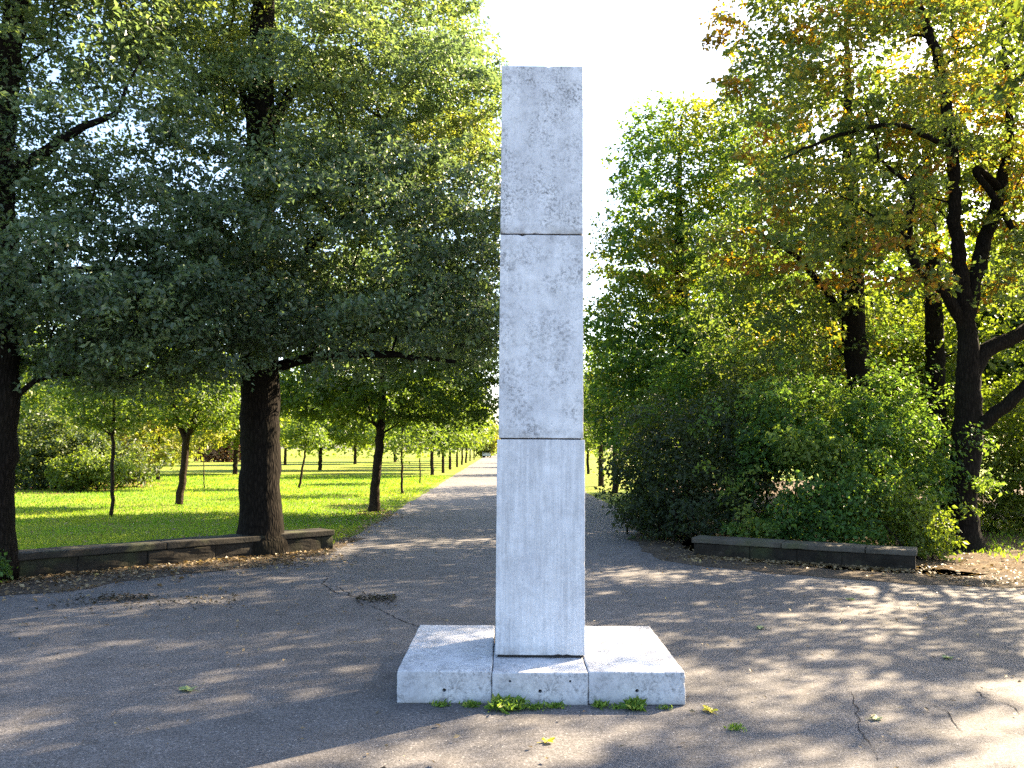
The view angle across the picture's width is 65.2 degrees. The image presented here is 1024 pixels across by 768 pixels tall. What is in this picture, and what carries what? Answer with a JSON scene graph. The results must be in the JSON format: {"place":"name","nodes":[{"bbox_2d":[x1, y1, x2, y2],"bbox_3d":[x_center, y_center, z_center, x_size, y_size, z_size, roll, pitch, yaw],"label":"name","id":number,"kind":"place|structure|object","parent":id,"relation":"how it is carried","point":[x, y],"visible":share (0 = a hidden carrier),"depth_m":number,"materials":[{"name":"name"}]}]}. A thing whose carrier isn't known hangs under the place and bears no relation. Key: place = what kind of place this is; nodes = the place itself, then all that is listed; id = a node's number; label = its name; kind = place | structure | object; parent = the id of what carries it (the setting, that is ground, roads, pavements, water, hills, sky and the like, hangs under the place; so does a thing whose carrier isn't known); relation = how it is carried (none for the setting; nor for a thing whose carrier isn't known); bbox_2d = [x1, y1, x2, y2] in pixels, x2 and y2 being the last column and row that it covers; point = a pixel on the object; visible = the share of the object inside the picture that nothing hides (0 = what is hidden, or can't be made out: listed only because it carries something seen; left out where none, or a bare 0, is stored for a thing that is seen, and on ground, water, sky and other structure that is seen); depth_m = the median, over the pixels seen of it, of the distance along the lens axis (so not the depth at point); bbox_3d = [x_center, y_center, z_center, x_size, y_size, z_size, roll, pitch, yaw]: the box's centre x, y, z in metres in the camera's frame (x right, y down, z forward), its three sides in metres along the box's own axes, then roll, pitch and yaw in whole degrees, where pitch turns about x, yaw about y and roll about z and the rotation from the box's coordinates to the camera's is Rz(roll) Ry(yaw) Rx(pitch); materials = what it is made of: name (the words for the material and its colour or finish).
{"place":"outdoors","nodes":[
{"label":"outdoors","id":0,"kind":"place"},
{"bbox_2d":[15,481,162,493],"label":"earth","id":1,"kind":"structure","parent":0,"point":[81,491],"depth_m":29.22,"materials":[{"name":"soil"}]},
{"bbox_2d":[44,446,137,491],"bbox_3d":[-15.242,3.094,29.079,3.204,1.686,2.147,0,-5,-1],"label":"lawn shrub","id":2,"kind":"object","parent":1,"relation":"on","point":[94,470],"visible":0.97,"depth_m":28.70,"materials":[{"name":"green plant"}]},
{"bbox_2d":[15,396,176,489],"bbox_3d":[-16.847,2.240,30.580,7.360,3.670,3.614,2,-5,-15],"label":"lawn shrub","id":3,"kind":"object","parent":1,"relation":"on","point":[33,458],"visible":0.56,"depth_m":30.23,"materials":[{"name":"green plant"}]},
{"bbox_2d":[0,538,364,595],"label":"verge","id":4,"kind":"structure","parent":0,"point":[17,589],"depth_m":9.98,"materials":[{"name":"brown soil"}]},
{"bbox_2d":[0,549,17,581],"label":"bush","id":5,"kind":"object","parent":4,"relation":"on","point":[5,565],"visible":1,"depth_m":9.34,"materials":[{"name":"green plant"}]},
{"bbox_2d":[0,0,331,579],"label":"linden tree","id":6,"kind":"object","parent":4,"relation":"on","point":[29,303],"visible":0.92,"depth_m":9.88,"materials":[{"name":"green plant"}]},
{"bbox_2d":[18,528,334,576],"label":"stone wall","id":7,"kind":"structure","parent":4,"relation":"on","point":[56,560],"depth_m":10.84,"materials":[{"name":"grey stone"}]},
{"bbox_2d":[0,454,1023,767],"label":"path","id":8,"kind":"structure","parent":0,"point":[76,696],"depth_m":5.91,"materials":[{"name":"grey asphalt"}]},
{"bbox_2d":[35,588,237,613],"bbox_3d":[-3.793,2.240,8.266,1.911,0.055,1.346,1,-5,-11],"label":"leaf debris","id":9,"kind":"object","parent":8,"relation":"on","point":[114,597],"visible":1,"depth_m":8.36,"materials":[{"name":"brown plant"}]},
{"bbox_2d":[356,591,395,605],"bbox_3d":[-1.445,2.273,8.517,0.440,0.056,0.750,0,-5,-1],"label":"leaf debris","id":10,"kind":"object","parent":8,"relation":"on","point":[377,597],"visible":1,"depth_m":8.50,"materials":[{"name":"brown plant"}]},
{"bbox_2d":[429,699,451,707],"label":"weed tuft","id":11,"kind":"object","parent":8,"relation":"on","point":[442,704],"visible":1,"depth_m":4.99,"materials":[{"name":"green plant"}]},
{"bbox_2d":[459,699,481,707],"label":"weed tuft","id":12,"kind":"object","parent":8,"relation":"on","point":[470,704],"visible":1,"depth_m":4.98,"materials":[{"name":"green plant"}]},
{"bbox_2d":[482,450,490,457],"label":"parked car","id":13,"kind":"object","parent":8,"relation":"on","point":[487,454],"visible":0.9,"depth_m":160.53,"materials":[{"name":"white paint"}]},
{"bbox_2d":[483,693,530,714],"bbox_3d":[-0.033,1.985,4.942,0.299,0.149,0.191,0,-5,-1],"label":"weed tuft","id":14,"kind":"object","parent":8,"relation":"on","point":[508,702],"visible":1,"depth_m":4.92,"materials":[{"name":"green plant"}]},
{"bbox_2d":[0,494,1021,767],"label":"fallen leaves","id":15,"kind":"object","parent":8,"relation":"on","point":[594,620],"depth_m":7.59,"materials":[{"name":"plant"}]},
{"bbox_2d":[520,700,552,710],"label":"weed tuft","id":16,"kind":"object","parent":8,"relation":"on","point":[535,706],"visible":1,"depth_m":4.95,"materials":[{"name":"green plant"}]},
{"bbox_2d":[397,66,684,704],"bbox_3d":[0.196,-0.085,5.880,1.837,4.353,1.340,0,-5,0],"label":"monument","id":17,"kind":"object","parent":8,"relation":"on","point":[541,642],"visible":0.98,"depth_m":5.52,"materials":[{"name":"stone"}]},
{"bbox_2d":[537,737,554,742],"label":"fallen leaf","id":18,"kind":"object","parent":8,"relation":"on","point":[548,740],"visible":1,"depth_m":4.39,"materials":[{"name":"yellow plant"}]},
{"bbox_2d":[546,700,570,708],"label":"weed tuft","id":19,"kind":"object","parent":8,"relation":"on","point":[561,704],"visible":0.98,"depth_m":4.97,"materials":[{"name":"green plant"}]},
{"bbox_2d":[591,699,609,709],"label":"weed tuft","id":20,"kind":"object","parent":8,"relation":"on","point":[600,705],"visible":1,"depth_m":4.98,"materials":[{"name":"green plant"}]},
{"bbox_2d":[609,703,622,709],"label":"weed tuft","id":21,"kind":"object","parent":8,"relation":"on","point":[617,706],"visible":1,"depth_m":4.97,"materials":[{"name":"green plant"}]},
{"bbox_2d":[618,696,646,711],"bbox_3d":[0.754,1.988,4.968,0.173,0.110,0.164,3,-5,-28],"label":"weed tuft","id":22,"kind":"object","parent":8,"relation":"on","point":[636,703],"visible":0.99,"depth_m":4.95,"materials":[{"name":"green plant"}]},
{"bbox_2d":[656,704,672,708],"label":"weed tuft","id":23,"kind":"object","parent":8,"relation":"on","point":[663,706],"visible":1,"depth_m":4.96,"materials":[{"name":"green plant"}]},
{"bbox_2d":[703,705,717,713],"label":"fallen leaf","id":24,"kind":"object","parent":8,"relation":"on","point":[706,707],"visible":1,"depth_m":4.94,"materials":[{"name":"yellow plant"}]},
{"bbox_2d":[723,722,746,731],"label":"weed tuft","id":25,"kind":"object","parent":8,"relation":"on","point":[733,726],"visible":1,"depth_m":4.60,"materials":[{"name":"green plant"}]},
{"bbox_2d":[847,688,877,757],"bbox_3d":[2.086,2.012,4.822,0.049,0.001,1.374,-1,-5,17],"label":"asphalt crack","id":26,"kind":"object","parent":8,"relation":"on","point":[859,718],"visible":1,"depth_m":4.79,"materials":[{"name":"black asphalt"}]},
{"bbox_2d":[0,0,1023,453],"label":"sky","id":27,"kind":"structure","parent":0,"point":[625,49],"materials":[{"name":"white"}]},
{"bbox_2d":[15,448,1018,562],"bbox_3d":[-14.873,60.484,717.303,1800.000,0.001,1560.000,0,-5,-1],"label":"ground","id":28,"kind":"structure","parent":0,"point":[337,464],"depth_m":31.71,"materials":[{"name":"green plant"}]},
{"bbox_2d":[20,344,86,448],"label":"park tree","id":29,"kind":"object","parent":28,"relation":"on","point":[32,393],"visible":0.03,"depth_m":45.90,"materials":[{"name":"green plant"}]},
{"bbox_2d":[18,321,143,454],"bbox_3d":[-22.811,0.356,41.119,8.423,9.056,8.510,-3,-6,34],"label":"park tree","id":30,"kind":"object","parent":28,"relation":"on","point":[25,404],"visible":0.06,"depth_m":39.50,"materials":[{"name":"green plant"}]},
{"bbox_2d":[46,272,171,516],"bbox_3d":[-9.412,0.120,18.808,2.778,6.052,2.688,0,-5,-1],"label":"lawn tree","id":31,"kind":"object","parent":28,"relation":"on","point":[102,411],"visible":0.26,"depth_m":18.54,"materials":[{"name":"green plant"}]},
{"bbox_2d":[69,386,166,452],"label":"park tree","id":32,"kind":"object","parent":28,"relation":"on","point":[131,434],"visible":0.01,"depth_m":61.51,"materials":[{"name":"green plant"}]},
{"bbox_2d":[104,388,210,479],"bbox_3d":[-17.313,2.356,39.447,5.179,4.800,5.141,-1,-5,20],"label":"yellow tree","id":33,"kind":"object","parent":28,"relation":"on","point":[155,431],"visible":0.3,"depth_m":38.69,"materials":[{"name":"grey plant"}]},
{"bbox_2d":[122,367,199,465],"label":"park tree","id":34,"kind":"object","parent":28,"relation":"on","point":[169,434],"depth_m":67.69,"materials":[{"name":"green plant"}]},
{"bbox_2d":[136,347,240,505],"bbox_3d":[-8.897,0.914,22.488,3.572,5.104,3.515,0,-5,-1],"label":"lawn tree","id":35,"kind":"object","parent":28,"relation":"on","point":[212,402],"visible":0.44,"depth_m":22.21,"materials":[{"name":"green plant"}]},
{"bbox_2d":[170,408,236,488],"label":"young tree","id":36,"kind":"object","parent":28,"relation":"on","point":[211,437],"visible":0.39,"depth_m":31.09,"materials":[{"name":"green plant"}]},
{"bbox_2d":[180,430,240,461],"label":"autumn hedge","id":37,"kind":"object","parent":28,"relation":"on","point":[214,455],"visible":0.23,"depth_m":90.31,"materials":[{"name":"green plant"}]},
{"bbox_2d":[0,513,423,604],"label":"fallen leaves","id":38,"kind":"object","parent":28,"relation":"on","point":[66,574],"visible":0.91,"depth_m":10.63,"materials":[{"name":"brown plant"}]},
{"bbox_2d":[17,485,445,690],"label":"fallen leaves","id":39,"kind":"object","parent":28,"relation":"on","point":[362,513],"depth_m":18.71,"materials":[{"name":"yellow plant"}]},
{"bbox_2d":[191,356,311,473],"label":"park tree","id":40,"kind":"object","parent":28,"relation":"on","point":[236,441],"visible":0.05,"depth_m":48.70,"materials":[{"name":"green plant"}]},
{"bbox_2d":[60,0,509,556],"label":"linden tree","id":41,"kind":"object","parent":28,"relation":"on","point":[346,184],"visible":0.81,"depth_m":11.36,"materials":[{"name":"green plant"}]},
{"bbox_2d":[280,394,309,464],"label":"park tree","id":42,"kind":"object","parent":28,"relation":"on","point":[285,456],"visible":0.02,"depth_m":76.37,"materials":[{"name":"green plant"}]},
{"bbox_2d":[280,407,332,487],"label":"young tree","id":43,"kind":"object","parent":28,"relation":"on","point":[306,438],"visible":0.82,"depth_m":32.17,"materials":[{"name":"green plant"}]},
{"bbox_2d":[281,367,376,469],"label":"park tree","id":44,"kind":"object","parent":28,"relation":"on","point":[344,439],"visible":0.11,"depth_m":58.81,"materials":[{"name":"green plant"}]},
{"bbox_2d":[326,411,394,463],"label":"park tree","id":45,"kind":"object","parent":28,"relation":"on","point":[356,445],"visible":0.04,"depth_m":83.71,"materials":[{"name":"green plant"}]},
{"bbox_2d":[279,231,498,511],"bbox_3d":[-3.349,-0.410,20.609,6.600,7.462,5.832,0,-5,-1],"label":"avenue tree","id":46,"kind":"object","parent":28,"relation":"on","point":[361,398],"visible":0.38,"depth_m":19.63,"materials":[{"name":"green plant"}]},
{"bbox_2d":[367,392,422,461],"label":"park tree","id":47,"kind":"object","parent":28,"relation":"on","point":[391,439],"visible":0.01,"depth_m":98.38,"materials":[{"name":"green plant"}]},
{"bbox_2d":[362,389,445,493],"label":"young tree","id":48,"kind":"object","parent":28,"relation":"on","point":[395,440],"visible":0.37,"depth_m":28.55,"materials":[{"name":"green plant"}]},
{"bbox_2d":[390,405,451,482],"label":"young tree","id":49,"kind":"object","parent":28,"relation":"on","point":[425,435],"visible":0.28,"depth_m":37.94,"materials":[{"name":"green plant"}]},
{"bbox_2d":[387,365,484,475],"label":"avenue tree","id":50,"kind":"object","parent":28,"relation":"on","point":[461,437],"visible":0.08,"depth_m":47.96,"materials":[{"name":"green plant"}]},
{"bbox_2d":[403,374,491,472],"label":"avenue tree","id":51,"kind":"object","parent":28,"relation":"on","point":[456,452],"visible":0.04,"depth_m":54.12,"materials":[{"name":"green plant"}]},
{"bbox_2d":[438,373,497,469],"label":"avenue tree","id":52,"kind":"object","parent":28,"relation":"on","point":[484,427],"visible":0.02,"depth_m":63.69,"materials":[{"name":"green plant"}]},
{"bbox_2d":[447,421,490,464],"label":"avenue tree","id":53,"kind":"object","parent":28,"relation":"on","point":[483,436],"visible":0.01,"depth_m":83.55,"materials":[{"name":"green plant"}]},
{"bbox_2d":[455,391,495,466],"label":"avenue tree","id":54,"kind":"object","parent":28,"relation":"on","point":[489,438],"visible":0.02,"depth_m":72.86,"materials":[{"name":"green plant"}]},
{"bbox_2d":[455,420,496,462],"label":"avenue tree","id":55,"kind":"object","parent":28,"relation":"on","point":[477,446],"visible":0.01,"depth_m":94.78,"materials":[{"name":"green plant"}]},
{"bbox_2d":[463,420,495,460],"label":"avenue tree","id":56,"kind":"object","parent":28,"relation":"on","point":[486,442],"visible":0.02,"depth_m":109.62,"materials":[{"name":"green plant"}]},
{"bbox_2d":[468,435,493,459],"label":"avenue tree","id":57,"kind":"object","parent":28,"relation":"on","point":[480,448],"visible":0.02,"depth_m":124.86,"materials":[{"name":"green plant"}]},
{"bbox_2d":[465,424,498,457],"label":"yellow tree","id":58,"kind":"object","parent":28,"relation":"on","point":[493,448],"visible":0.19,"depth_m":160.66,"materials":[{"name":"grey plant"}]},
{"bbox_2d":[23,409,1015,461],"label":"distant woods","id":59,"kind":"object","parent":28,"relation":"on","point":[367,454],"visible":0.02,"depth_m":156.55,"materials":[{"name":"green plant"}]},
{"bbox_2d":[583,365,612,473],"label":"avenue tree","id":60,"kind":"object","parent":28,"relation":"on","point":[587,456],"visible":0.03,"depth_m":54.15,"materials":[{"name":"green plant"}]},
{"bbox_2d":[581,337,638,485],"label":"avenue tree","id":61,"kind":"object","parent":28,"relation":"on","point":[600,479],"visible":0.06,"depth_m":36.05,"materials":[{"name":"green plant"}]},
{"bbox_2d":[582,319,676,492],"bbox_3d":[3.849,0.788,30.520,6.329,6.748,6.248,0,-5,-1],"label":"avenue tree","id":62,"kind":"object","parent":28,"relation":"on","point":[615,486],"visible":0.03,"depth_m":30.12,"materials":[{"name":"green plant"}]},
{"bbox_2d":[626,517,1023,587],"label":"verge","id":63,"kind":"structure","parent":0,"point":[655,549],"depth_m":10.78,"materials":[{"name":"brown soil"}]},
{"bbox_2d":[594,350,823,542],"bbox_3d":[3.667,1.031,15.105,4.191,3.756,3.613,0,-5,-1],"label":"lilac bush","id":64,"kind":"object","parent":63,"relation":"on","point":[662,511],"visible":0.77,"depth_m":14.47,"materials":[{"name":"green plant"}]},
{"bbox_2d":[692,535,916,569],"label":"stone wall","id":65,"kind":"structure","parent":63,"relation":"on","point":[901,557],"depth_m":11.52,"materials":[{"name":"grey stone"}]},
{"bbox_2d":[625,523,1023,592],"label":"fallen leaves","id":66,"kind":"object","parent":63,"relation":"on","point":[834,565],"visible":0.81,"depth_m":11.14,"materials":[{"name":"brown plant"}]},
{"bbox_2d":[633,480,1023,575],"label":"earth","id":67,"kind":"structure","parent":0,"point":[996,560],"depth_m":12.34,"materials":[{"name":"brown soil"}]},
{"bbox_2d":[583,85,810,496],"bbox_3d":[5.329,-2.594,23.332,7.444,12.382,6.005,0,-5,-1],"label":"maple tree","id":68,"kind":"object","parent":67,"relation":"on","point":[656,242],"visible":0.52,"depth_m":22.62,"materials":[{"name":"green plant"}]},
{"bbox_2d":[583,283,870,499],"bbox_3d":[4.976,0.192,19.704,7.085,6.190,3.781,0,-5,9],"label":"tall shrub","id":69,"kind":"object","parent":67,"relation":"on","point":[683,375],"visible":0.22,"depth_m":19.34,"materials":[{"name":"green plant"}]},
{"bbox_2d":[624,257,898,446],"bbox_3d":[9.219,-0.612,30.341,10.376,9.748,10.046,-3,-6,34],"label":"park tree","id":70,"kind":"object","parent":67,"relation":"on","point":[809,294],"visible":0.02,"depth_m":28.94,"materials":[{"name":"green plant"}]},
{"bbox_2d":[670,0,1018,529],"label":"oak tree","id":71,"kind":"object","parent":67,"relation":"on","point":[855,340],"visible":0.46,"depth_m":17.11,"materials":[{"name":"green plant"}]},
{"bbox_2d":[687,319,1007,546],"bbox_3d":[5.838,0.747,13.813,5.752,4.154,3.446,0,-5,-1],"label":"green shrub","id":72,"kind":"object","parent":67,"relation":"on","point":[836,458],"visible":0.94,"depth_m":13.35,"materials":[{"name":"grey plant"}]},
{"bbox_2d":[698,0,1023,551],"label":"oak tree","id":73,"kind":"object","parent":67,"relation":"on","point":[963,297],"visible":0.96,"depth_m":13.38,"materials":[{"name":"green plant"}]},
{"bbox_2d":[787,159,1023,495],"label":"park tree","id":74,"kind":"object","parent":67,"relation":"on","point":[889,268],"visible":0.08,"depth_m":26.27,"materials":[{"name":"green plant"}]},
{"bbox_2d":[796,244,1023,498],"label":"tree","id":75,"kind":"object","parent":67,"relation":"on","point":[948,345],"visible":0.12,"depth_m":19.37,"materials":[{"name":"green plant"}]},
{"bbox_2d":[867,476,969,561],"bbox_3d":[6.256,2.063,12.323,1.278,1.297,1.327,0,-5,-1],"label":"shrub","id":76,"kind":"object","parent":67,"relation":"on","point":[926,520],"visible":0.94,"depth_m":12.15,"materials":[{"name":"green plant"}]},
{"bbox_2d":[822,6,1023,518],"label":"maple tree","id":77,"kind":"object","parent":67,"relation":"on","point":[935,313],"visible":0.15,"depth_m":18.87,"materials":[{"name":"green plant"}]},
{"bbox_2d":[869,220,1023,464],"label":"park tree","id":78,"kind":"object","parent":67,"relation":"on","point":[999,373],"visible":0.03,"depth_m":24.52,"materials":[{"name":"green plant"}]},
{"bbox_2d":[869,518,1023,561],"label":"undergrowth","id":79,"kind":"object","parent":67,"relation":"on","point":[997,548],"visible":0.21,"depth_m":13.84,"materials":[{"name":"green plant"}]},
{"bbox_2d":[937,320,1023,534],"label":"bright shrub","id":80,"kind":"object","parent":67,"relation":"on","point":[1011,454],"visible":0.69,"depth_m":16.39,"materials":[{"name":"green plant"}]},
{"bbox_2d":[980,248,1023,408],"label":"park tree","id":81,"kind":"object","parent":67,"relation":"on","point":[1020,366],"visible":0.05,"depth_m":24.26,"materials":[{"name":"green plant"}]},
{"bbox_2d":[963,0,1023,116],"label":"maple tree","id":82,"kind":"object","parent":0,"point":[1010,81],"visible":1,"depth_m":8.99,"materials":[{"name":"yellow plant"}]}
]}

